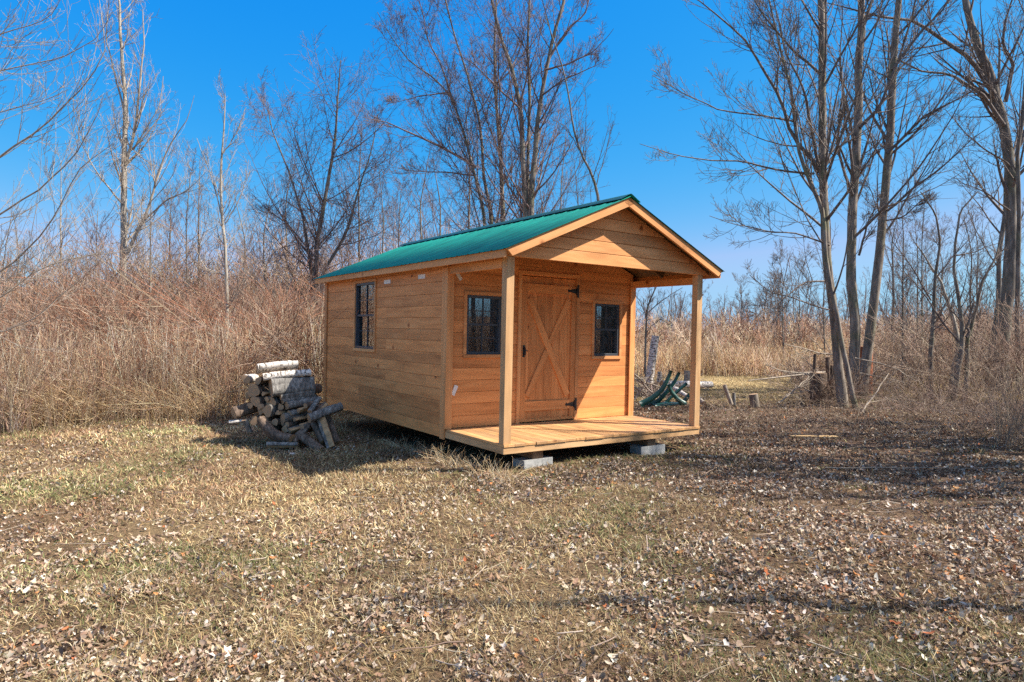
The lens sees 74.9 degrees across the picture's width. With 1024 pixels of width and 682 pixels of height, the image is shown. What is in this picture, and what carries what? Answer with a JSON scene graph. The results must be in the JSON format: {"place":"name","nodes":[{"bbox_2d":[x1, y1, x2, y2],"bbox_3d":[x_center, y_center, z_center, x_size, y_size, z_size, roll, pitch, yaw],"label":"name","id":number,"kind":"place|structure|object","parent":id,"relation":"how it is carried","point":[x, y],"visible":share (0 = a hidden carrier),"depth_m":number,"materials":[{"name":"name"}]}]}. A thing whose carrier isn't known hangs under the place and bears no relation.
{"place":"outdoors","nodes":[
{"label":"outdoors","id":0,"kind":"place"},
{"bbox_2d":[0,369,1023,681],"bbox_3d":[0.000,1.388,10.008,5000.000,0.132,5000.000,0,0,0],"label":"ground","id":1,"kind":"structure","parent":0,"point":[374,429],"depth_m":4.48,"materials":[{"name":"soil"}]},
{"bbox_2d":[0,198,46,319],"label":"bare tree","id":2,"kind":"object","parent":1,"relation":"on","point":[17,239],"visible":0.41,"depth_m":19.02,"materials":[{"name":"grey plant"}]},
{"bbox_2d":[11,130,102,294],"bbox_3d":[-16.447,-3.061,23.955,3.324,8.930,1.932,0,0,0],"label":"bare tree","id":3,"kind":"object","parent":1,"relation":"on","point":[61,195],"visible":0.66,"depth_m":23.97,"materials":[{"name":"grey plant"}]},
{"bbox_2d":[0,0,176,370],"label":"bare tree","id":4,"kind":"object","parent":1,"relation":"on","point":[45,140],"visible":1,"depth_m":9.25,"materials":[{"name":"grey plant"}]},
{"bbox_2d":[61,192,120,307],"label":"bare tree","id":5,"kind":"object","parent":1,"relation":"on","point":[87,230],"visible":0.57,"depth_m":19.97,"materials":[{"name":"grey plant"}]},
{"bbox_2d":[68,0,218,305],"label":"bare tree","id":6,"kind":"object","parent":1,"relation":"on","point":[125,160],"visible":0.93,"depth_m":21.90,"materials":[{"name":"grey plant"}]},
{"bbox_2d":[0,318,304,434],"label":"edge stems","id":7,"kind":"object","parent":1,"relation":"on","point":[29,421],"visible":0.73,"depth_m":10.90,"materials":[{"name":"plant"}]},
{"bbox_2d":[116,165,190,323],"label":"bare tree","id":8,"kind":"object","parent":1,"relation":"on","point":[149,221],"visible":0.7,"depth_m":17.97,"materials":[{"name":"grey plant"}]},
{"bbox_2d":[138,171,197,310],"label":"bare tree","id":9,"kind":"object","parent":1,"relation":"on","point":[170,237],"visible":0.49,"depth_m":24.92,"materials":[{"name":"brown plant"}]},
{"bbox_2d":[0,258,364,431],"bbox_3d":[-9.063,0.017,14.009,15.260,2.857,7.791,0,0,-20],"label":"tall weeds","id":10,"kind":"object","parent":1,"relation":"on","point":[147,348],"visible":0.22,"depth_m":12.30,"materials":[{"name":"plant"}]},
{"bbox_2d":[153,134,229,317],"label":"bare tree","id":11,"kind":"object","parent":1,"relation":"on","point":[186,219],"visible":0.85,"depth_m":18.97,"materials":[{"name":"grey plant"}]},
{"bbox_2d":[167,137,236,290],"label":"bare tree","id":12,"kind":"object","parent":1,"relation":"on","point":[202,240],"visible":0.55,"depth_m":26.95,"materials":[{"name":"grey plant"}]},
{"bbox_2d":[185,69,256,337],"bbox_3d":[-6.471,-2.284,14.997,1.777,7.446,0.948,0,0,0],"label":"bare tree","id":13,"kind":"object","parent":1,"relation":"on","point":[221,224],"visible":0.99,"depth_m":14.96,"materials":[{"name":"grey plant"}]},
{"bbox_2d":[229,419,242,423],"bbox_3d":[-3.686,1.074,8.930,0.174,0.053,0.044,0,0,-17],"label":"bark slab","id":14,"kind":"object","parent":1,"relation":"on","point":[235,421],"depth_m":8.91,"materials":[{"name":"white wood"}]},
{"bbox_2d":[231,402,257,418],"bbox_3d":[-3.575,0.918,9.078,0.446,0.238,0.172,0,0,-44],"label":"firewood log","id":15,"kind":"object","parent":14,"relation":"on","point":[242,410],"visible":0.63,"depth_m":8.96,"materials":[{"name":"brown wood"}]},
{"bbox_2d":[198,172,283,311],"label":"bare tree","id":16,"kind":"object","parent":1,"relation":"on","point":[244,245],"visible":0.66,"depth_m":18.95,"materials":[{"name":"brown plant"}]},
{"bbox_2d":[236,160,295,313],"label":"bare tree","id":17,"kind":"object","parent":1,"relation":"on","point":[264,249],"visible":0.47,"depth_m":25.79,"materials":[{"name":"brown plant"}]},
{"bbox_2d":[235,138,320,307],"bbox_3d":[-10.327,-3.984,29.809,4.030,10.672,3.774,0,0,-29],"label":"bare tree","id":18,"kind":"object","parent":1,"relation":"on","point":[287,217],"visible":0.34,"depth_m":29.85,"materials":[{"name":"brown plant"}]},
{"bbox_2d":[266,442,298,447],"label":"firewood log","id":19,"kind":"object","parent":1,"relation":"on","point":[280,444],"visible":1,"depth_m":8.56,"materials":[{"name":"grey wood"}]},
{"bbox_2d":[257,416,295,441],"bbox_3d":[-3.073,1.159,8.719,0.572,0.350,0.144,0,0,22],"label":"firewood log","id":20,"kind":"object","parent":19,"relation":"on","point":[268,429],"visible":0.97,"depth_m":8.68,"materials":[{"name":"brown wood"}]},
{"bbox_2d":[295,430,324,449],"bbox_3d":[-2.612,1.302,8.633,0.447,0.280,0.128,0,0,29],"label":"firewood log","id":21,"kind":"object","parent":1,"relation":"on","point":[308,440],"visible":0.8,"depth_m":8.60,"materials":[{"name":"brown wood"}]},
{"bbox_2d":[310,421,324,444],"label":"firewood log","id":22,"kind":"object","parent":1,"relation":"on","point":[316,429],"visible":0.62,"depth_m":8.70,"materials":[{"name":"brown wood"}]},
{"bbox_2d":[0,169,638,419],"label":"thicket","id":23,"kind":"object","parent":1,"relation":"on","point":[250,302],"visible":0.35,"depth_m":13.61,"materials":[{"name":"plant"}]},
{"bbox_2d":[0,161,639,350],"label":"thicket","id":24,"kind":"object","parent":1,"relation":"on","point":[105,271],"visible":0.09,"depth_m":22.37,"materials":[{"name":"plant"}]},
{"bbox_2d":[317,416,334,448],"bbox_3d":[-2.424,1.171,8.686,0.132,0.473,0.389,0,0,-45],"label":"firewood log","id":25,"kind":"object","parent":1,"relation":"on","point":[325,432],"visible":0.91,"depth_m":8.64,"materials":[{"name":"brown wood"}]},
{"bbox_2d":[236,26,427,312],"bbox_3d":[-5.704,-4.123,20.808,6.387,11.044,5.954,0,0,0],"label":"bare tree","id":26,"kind":"object","parent":1,"relation":"on","point":[320,229],"visible":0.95,"depth_m":20.74,"materials":[{"name":"brown plant"}]},
{"bbox_2d":[325,415,339,443],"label":"firewood log","id":27,"kind":"object","parent":1,"relation":"on","point":[334,434],"visible":0.69,"depth_m":8.78,"materials":[{"name":"brown wood"}]},
{"bbox_2d":[307,402,343,422],"bbox_3d":[-2.444,0.941,8.781,0.492,0.246,0.113,0,0,-41],"label":"firewood log","id":28,"kind":"object","parent":27,"relation":"on","point":[316,415],"visible":1,"depth_m":8.74,"materials":[{"name":"grey wood"}]},
{"bbox_2d":[316,81,400,267],"bbox_3d":[-5.299,-3.744,23.015,3.376,10.255,3.094,0,0,0],"label":"bare tree","id":29,"kind":"object","parent":1,"relation":"on","point":[359,218],"visible":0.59,"depth_m":22.96,"materials":[{"name":"brown plant"}]},
{"bbox_2d":[347,143,403,263],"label":"bare tree","id":30,"kind":"object","parent":1,"relation":"on","point":[382,213],"visible":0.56,"depth_m":22.04,"materials":[{"name":"brown plant"}]},
{"bbox_2d":[370,167,421,254],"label":"bare tree","id":31,"kind":"object","parent":1,"relation":"on","point":[394,204],"visible":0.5,"depth_m":24.90,"materials":[{"name":"brown plant"}]},
{"bbox_2d":[385,110,454,244],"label":"bare tree","id":32,"kind":"object","parent":1,"relation":"on","point":[420,220],"visible":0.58,"depth_m":23.85,"materials":[{"name":"brown plant"}]},
{"bbox_2d":[334,419,537,486],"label":"grass","id":33,"kind":"structure","parent":1,"relation":"on","point":[469,465],"depth_m":7.10,"materials":[{"name":"plant"}]},
{"bbox_2d":[404,148,474,240],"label":"bare tree","id":34,"kind":"object","parent":1,"relation":"on","point":[432,207],"visible":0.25,"depth_m":26.91,"materials":[{"name":"brown plant"}]},
{"bbox_2d":[351,0,568,246],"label":"bare tree","id":35,"kind":"object","parent":1,"relation":"on","point":[464,139],"visible":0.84,"depth_m":19.54,"materials":[{"name":"grey plant"}]},
{"bbox_2d":[434,41,496,232],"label":"bare tree","id":36,"kind":"object","parent":1,"relation":"on","point":[462,150],"visible":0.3,"depth_m":24.94,"materials":[{"name":"brown plant"}]},
{"bbox_2d":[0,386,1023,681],"bbox_3d":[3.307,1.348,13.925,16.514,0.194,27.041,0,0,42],"label":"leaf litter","id":37,"kind":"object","parent":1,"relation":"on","point":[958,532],"visible":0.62,"depth_m":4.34,"materials":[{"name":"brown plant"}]},
{"bbox_2d":[288,425,311,433],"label":"firewood log","id":38,"kind":"object","parent":37,"relation":"on","point":[293,429],"visible":0.43,"depth_m":8.81,"materials":[{"name":"brown wood"}]},
{"bbox_2d":[282,421,305,432],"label":"firewood log","id":39,"kind":"object","parent":38,"relation":"on","point":[284,428],"visible":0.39,"depth_m":8.79,"materials":[{"name":"brown wood"}]},
{"bbox_2d":[280,413,307,425],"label":"firewood log","id":40,"kind":"object","parent":39,"relation":"on","point":[285,418],"visible":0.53,"depth_m":8.84,"materials":[{"name":"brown wood"}]},
{"bbox_2d":[275,409,292,414],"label":"firewood log","id":41,"kind":"object","parent":40,"relation":"on","point":[279,412],"visible":0.57,"depth_m":8.88,"materials":[{"name":"brown wood"}]},
{"bbox_2d":[278,403,284,409],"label":"firewood log","id":42,"kind":"object","parent":41,"relation":"on","point":[281,406],"visible":0.35,"depth_m":8.91,"materials":[{"name":"brown wood"}]},
{"bbox_2d":[281,394,315,403],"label":"firewood log","id":43,"kind":"object","parent":42,"relation":"on","point":[288,399],"visible":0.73,"depth_m":8.96,"materials":[{"name":"grey wood"}]},
{"bbox_2d":[280,391,314,400],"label":"firewood log","id":44,"kind":"object","parent":43,"relation":"on","point":[298,394],"visible":1,"depth_m":9.00,"materials":[{"name":"grey wood"}]},
{"bbox_2d":[269,376,315,397],"bbox_3d":[-2.980,0.616,9.078,0.574,0.275,0.263,0,0,-32],"label":"firewood log","id":45,"kind":"object","parent":44,"relation":"on","point":[279,386],"visible":0.9,"depth_m":8.98,"materials":[{"name":"white wood"}]},
{"bbox_2d":[262,369,311,380],"bbox_3d":[-3.049,0.457,9.073,0.624,0.148,0.171,0,0,-24],"label":"firewood log","id":46,"kind":"object","parent":45,"relation":"on","point":[287,374],"visible":0.98,"depth_m":9.02,"materials":[{"name":"white wood"}]},
{"bbox_2d":[256,360,297,372],"bbox_3d":[-3.195,0.351,9.121,0.532,0.174,0.179,0,0,-28],"label":"firewood log","id":47,"kind":"object","parent":46,"relation":"on","point":[274,366],"visible":1,"depth_m":9.06,"materials":[{"name":"white wood"}]},
{"bbox_2d":[287,406,318,416],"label":"firewood log","id":48,"kind":"object","parent":40,"relation":"on","point":[293,412],"visible":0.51,"depth_m":8.88,"materials":[{"name":"grey wood"}]},
{"bbox_2d":[284,396,315,409],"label":"firewood log","id":49,"kind":"object","parent":48,"relation":"on","point":[293,404],"visible":0.77,"depth_m":8.93,"materials":[{"name":"grey wood"}]},
{"bbox_2d":[0,392,1023,681],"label":"fallen twigs","id":50,"kind":"object","parent":1,"relation":"on","point":[640,564],"visible":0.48,"depth_m":4.16,"materials":[{"name":"wood"}]},
{"bbox_2d":[29,224,1023,332],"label":"wood","id":51,"kind":"object","parent":1,"relation":"on","point":[681,301],"visible":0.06,"depth_m":63.26,"materials":[{"name":"plant"}]},
{"bbox_2d":[442,0,612,222],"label":"bare tree","id":52,"kind":"object","parent":1,"relation":"on","point":[529,195],"visible":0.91,"depth_m":18.91,"materials":[{"name":"brown plant"}]},
{"bbox_2d":[513,455,552,468],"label":"concrete block","id":53,"kind":"structure","parent":1,"relation":"on","point":[525,462],"depth_m":7.18,"materials":[{"name":"concrete"}]},
{"bbox_2d":[314,194,724,458],"bbox_3d":[-0.346,-0.257,9.936,3.396,2.945,5.800,1,1,-35],"label":"wooden cabin","id":54,"kind":"object","parent":53,"relation":"on","point":[516,336],"visible":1,"depth_m":8.56,"materials":[{"name":"wood"}]},
{"bbox_2d":[353,278,376,351],"bbox_3d":[-2.156,-0.374,9.900,0.082,1.059,0.814,1,1,-35],"label":"window","id":55,"kind":"structure","parent":54,"relation":"in","point":[365,291],"depth_m":9.97,"materials":[{"name":"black glass"}]},
{"bbox_2d":[463,291,501,357],"bbox_3d":[-0.353,-0.195,8.196,0.589,0.804,0.082,1,1,-35],"label":"window","id":56,"kind":"structure","parent":54,"relation":"in","point":[481,314],"depth_m":8.20,"materials":[{"name":"black glass"}]},
{"bbox_2d":[520,276,578,421],"bbox_3d":[0.498,0.111,8.754,0.932,1.868,0.079,1,1,-35],"label":"door","id":57,"kind":"structure","parent":54,"relation":"in","point":[548,304],"depth_m":8.75,"materials":[{"name":"wood"}]},
{"bbox_2d":[591,300,622,358],"bbox_3d":[1.310,-0.154,9.358,0.559,0.809,0.082,1,1,-35],"label":"window","id":58,"kind":"structure","parent":54,"relation":"in","point":[606,334],"depth_m":9.38,"materials":[{"name":"black glass"}]},
{"bbox_2d":[534,95,582,209],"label":"bare tree","id":59,"kind":"object","parent":1,"relation":"on","point":[560,202],"visible":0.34,"depth_m":26.94,"materials":[{"name":"brown plant"}]},
{"bbox_2d":[555,129,597,208],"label":"bare tree","id":60,"kind":"object","parent":1,"relation":"on","point":[582,193],"visible":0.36,"depth_m":21.81,"materials":[{"name":"brown plant"}]},
{"bbox_2d":[533,10,621,205],"bbox_3d":[1.591,-3.279,16.130,1.898,9.411,1.485,0,0,41],"label":"bare tree","id":61,"kind":"object","parent":1,"relation":"on","point":[587,165],"visible":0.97,"depth_m":15.95,"materials":[{"name":"brown plant"}]},
{"bbox_2d":[630,443,664,454],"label":"concrete block","id":62,"kind":"structure","parent":1,"relation":"on","point":[656,448],"depth_m":8.21,"materials":[{"name":"concrete"}]},
{"bbox_2d":[636,287,680,385],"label":"sapling","id":63,"kind":"object","parent":1,"relation":"on","point":[646,330],"visible":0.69,"depth_m":16.97,"materials":[{"name":"brown plant"}]},
{"bbox_2d":[639,370,689,406],"bbox_3d":[3.132,1.005,13.816,1.103,0.833,0.476,0,0,0],"label":"garden chair","id":64,"kind":"object","parent":1,"relation":"on","point":[651,400],"visible":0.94,"depth_m":13.61,"materials":[{"name":"green plastic"}]},
{"bbox_2d":[634,345,733,400],"bbox_3d":[3.821,0.869,16.058,3.970,1.654,3.622,0,0,0],"label":"branch heap","id":65,"kind":"object","parent":1,"relation":"on","point":[651,388],"visible":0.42,"depth_m":15.55,"materials":[{"name":"wood"}]},
{"bbox_2d":[645,335,658,382],"bbox_3d":[3.311,0.426,15.798,0.341,1.129,0.212,0,0,0],"label":"birch post","id":66,"kind":"object","parent":65,"relation":"on","point":[652,356],"visible":0.87,"depth_m":15.72,"materials":[{"name":"white wood"}]},
{"bbox_2d":[660,380,713,387],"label":"fallen birch","id":67,"kind":"object","parent":65,"relation":"on","point":[708,384],"visible":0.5,"depth_m":16.22,"materials":[{"name":"wood"}]},
{"bbox_2d":[728,272,750,324],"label":"bare tree","id":68,"kind":"object","parent":1,"relation":"on","point":[741,291],"visible":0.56,"depth_m":52.04,"materials":[{"name":"brown plant"}]},
{"bbox_2d":[764,237,796,361],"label":"bare tree","id":69,"kind":"object","parent":1,"relation":"on","point":[782,277],"visible":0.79,"depth_m":26.00,"materials":[{"name":"brown plant"}]},
{"bbox_2d":[780,243,817,338],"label":"bare tree","id":70,"kind":"object","parent":1,"relation":"on","point":[804,305],"visible":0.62,"depth_m":35.97,"materials":[{"name":"brown plant"}]},
{"bbox_2d":[641,0,959,407],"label":"bare tree","id":71,"kind":"object","parent":1,"relation":"on","point":[821,162],"visible":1,"depth_m":13.17,"materials":[{"name":"grey plant"}]},
{"bbox_2d":[786,328,832,366],"bbox_3d":[6.682,0.121,14.697,1.499,0.934,0.982,0,0,12],"label":"dead branch","id":72,"kind":"object","parent":71,"relation":"attached to","point":[819,353],"visible":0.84,"depth_m":14.83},
{"bbox_2d":[809,373,826,401],"bbox_3d":[6.548,0.980,14.302,0.372,0.604,0.325,0,0,0],"label":"wooden stake","id":73,"kind":"object","parent":1,"relation":"on","point":[815,383],"visible":0.64,"depth_m":14.18,"materials":[{"name":"brown wood"}]},
{"bbox_2d":[802,233,835,350],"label":"bare tree","id":74,"kind":"object","parent":1,"relation":"on","point":[823,315],"visible":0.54,"depth_m":27.98,"materials":[{"name":"brown plant"}]},
{"bbox_2d":[709,352,932,406],"bbox_3d":[6.805,0.894,14.897,4.091,1.410,4.494,0,0,0],"label":"brush pile","id":75,"kind":"object","parent":1,"relation":"on","point":[856,390],"visible":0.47,"depth_m":14.11,"materials":[{"name":"plant"}]},
{"bbox_2d":[634,326,1023,377],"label":"field weeds","id":76,"kind":"object","parent":1,"relation":"on","point":[717,361],"visible":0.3,"depth_m":25.53,"materials":[{"name":"plant"}]},
{"bbox_2d":[635,301,1023,357],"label":"field brush","id":77,"kind":"object","parent":1,"relation":"on","point":[745,327],"visible":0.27,"depth_m":33.57,"materials":[{"name":"plant"}]},
{"bbox_2d":[668,383,1023,441],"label":"twigs","id":78,"kind":"object","parent":1,"relation":"on","point":[807,404],"visible":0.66,"depth_m":11.42,"materials":[{"name":"plant"}]},
{"bbox_2d":[793,0,996,395],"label":"bare tree","id":79,"kind":"object","parent":1,"relation":"on","point":[854,151],"visible":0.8,"depth_m":15.26,"materials":[{"name":"brown plant"}]},
{"bbox_2d":[770,276,1023,400],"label":"thicket","id":80,"kind":"object","parent":1,"relation":"on","point":[1012,353],"visible":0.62,"depth_m":16.50,"materials":[{"name":"plant"}]},
{"bbox_2d":[867,193,933,334],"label":"bare tree","id":81,"kind":"object","parent":1,"relation":"on","point":[902,229],"visible":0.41,"depth_m":33.95,"materials":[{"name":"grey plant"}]},
{"bbox_2d":[865,184,938,338],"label":"bare tree","id":82,"kind":"object","parent":1,"relation":"on","point":[885,251],"visible":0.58,"depth_m":29.96,"materials":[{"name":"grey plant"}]},
{"bbox_2d":[883,237,923,386],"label":"bare tree","id":83,"kind":"object","parent":1,"relation":"on","point":[903,286],"visible":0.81,"depth_m":18.99,"materials":[{"name":"brown plant"}]},
{"bbox_2d":[796,0,1023,394],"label":"bare tree","id":84,"kind":"object","parent":1,"relation":"on","point":[1011,159],"visible":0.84,"depth_m":17.12,"materials":[{"name":"brown plant"}]},
{"bbox_2d":[808,315,1023,411],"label":"brush","id":85,"kind":"object","parent":1,"relation":"on","point":[938,381],"visible":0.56,"depth_m":14.81,"materials":[{"name":"plant"}]},
{"bbox_2d":[894,204,943,335],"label":"bare tree","id":86,"kind":"object","parent":1,"relation":"on","point":[917,300],"visible":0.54,"depth_m":30.98,"materials":[{"name":"brown plant"}]},
{"bbox_2d":[889,189,951,381],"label":"bare tree","id":87,"kind":"object","parent":1,"relation":"on","point":[922,264],"visible":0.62,"depth_m":20.97,"materials":[{"name":"brown plant"}]},
{"bbox_2d":[835,0,1011,396],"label":"bare tree","id":88,"kind":"object","parent":1,"relation":"on","point":[868,343],"visible":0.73,"depth_m":15.89,"materials":[{"name":"grey plant"}]},
{"bbox_2d":[875,177,972,398],"bbox_3d":[9.279,-1.195,14.974,2.195,5.236,1.159,0,0,-20],"label":"sapling","id":89,"kind":"object","parent":1,"relation":"on","point":[933,300],"visible":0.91,"depth_m":15.16,"materials":[{"name":"brown plant"}]},
{"bbox_2d":[829,361,1023,446],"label":"brush","id":90,"kind":"object","parent":1,"relation":"on","point":[920,406],"visible":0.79,"depth_m":11.37,"materials":[{"name":"plant"}]},
{"bbox_2d":[904,222,961,398],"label":"sapling","id":91,"kind":"object","parent":1,"relation":"on","point":[955,328],"visible":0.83,"depth_m":15.28,"materials":[{"name":"brown plant"}]},
{"bbox_2d":[916,214,968,335],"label":"bare tree","id":92,"kind":"object","parent":1,"relation":"on","point":[942,273],"visible":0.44,"depth_m":37.96,"materials":[{"name":"brown plant"}]},
{"bbox_2d":[883,167,1007,402],"bbox_3d":[9.598,-1.197,14.569,2.882,5.231,1.522,0,0,10],"label":"sapling","id":93,"kind":"object","parent":1,"relation":"on","point":[971,318],"visible":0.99,"depth_m":14.57,"materials":[{"name":"grey plant"}]},
{"bbox_2d":[941,199,999,369],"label":"bare tree","id":94,"kind":"object","parent":1,"relation":"on","point":[975,273],"visible":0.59,"depth_m":19.85,"materials":[{"name":"brown plant"}]},
{"bbox_2d":[946,9,1023,387],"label":"bare tree","id":95,"kind":"object","parent":1,"relation":"on","point":[1001,232],"visible":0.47,"depth_m":18.46,"materials":[{"name":"brown plant"}]},
{"bbox_2d":[958,189,1022,333],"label":"bare tree","id":96,"kind":"object","parent":1,"relation":"on","point":[976,285],"visible":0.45,"depth_m":32.92,"materials":[{"name":"grey plant"}]},
{"bbox_2d":[960,363,1023,448],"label":"grass tuft","id":97,"kind":"object","parent":1,"relation":"on","point":[1008,429],"visible":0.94,"depth_m":8.89,"materials":[{"name":"plant"}]},
{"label":"firewood log","id":98,"kind":"object","parent":1,"relation":"on","visible":0},
{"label":"firewood log","id":99,"kind":"object","parent":98,"relation":"on","visible":0},
{"bbox_2d":[263,404,279,416],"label":"firewood log","id":100,"kind":"object","parent":99,"relation":"on","point":[270,410],"visible":0.48,"depth_m":8.86,"materials":[{"name":"brown wood"}]},
{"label":"firewood log","id":101,"kind":"object","parent":1,"relation":"on","visible":0},
{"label":"firewood log","id":102,"kind":"object","parent":101,"relation":"on","visible":0},
{"bbox_2d":[258,408,263,414],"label":"firewood log","id":103,"kind":"object","parent":102,"relation":"on","point":[260,411],"visible":0.27,"depth_m":8.91,"materials":[{"name":"brown wood"}]},
{"bbox_2d":[257,403,265,408],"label":"firewood log","id":104,"kind":"object","parent":103,"relation":"on","point":[261,406],"visible":0.38,"depth_m":8.89,"materials":[{"name":"brown wood"}]},
{"bbox_2d":[251,396,267,406],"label":"firewood log","id":105,"kind":"object","parent":104,"relation":"on","point":[256,401],"visible":0.45,"depth_m":8.94,"materials":[{"name":"brown wood"}]},
{"bbox_2d":[247,384,268,396],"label":"firewood log","id":106,"kind":"object","parent":105,"relation":"on","point":[255,390],"visible":0.52,"depth_m":8.96,"materials":[{"name":"brown wood"}]},
{"bbox_2d":[241,374,258,383],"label":"firewood log","id":107,"kind":"object","parent":106,"relation":"on","point":[248,378],"visible":0.94,"depth_m":9.03,"materials":[{"name":"white wood"}]},
{"bbox_2d":[0,0,1023,334],"label":"sky","id":108,"kind":"structure","parent":0,"point":[193,40],"materials":[{"name":"blue"}]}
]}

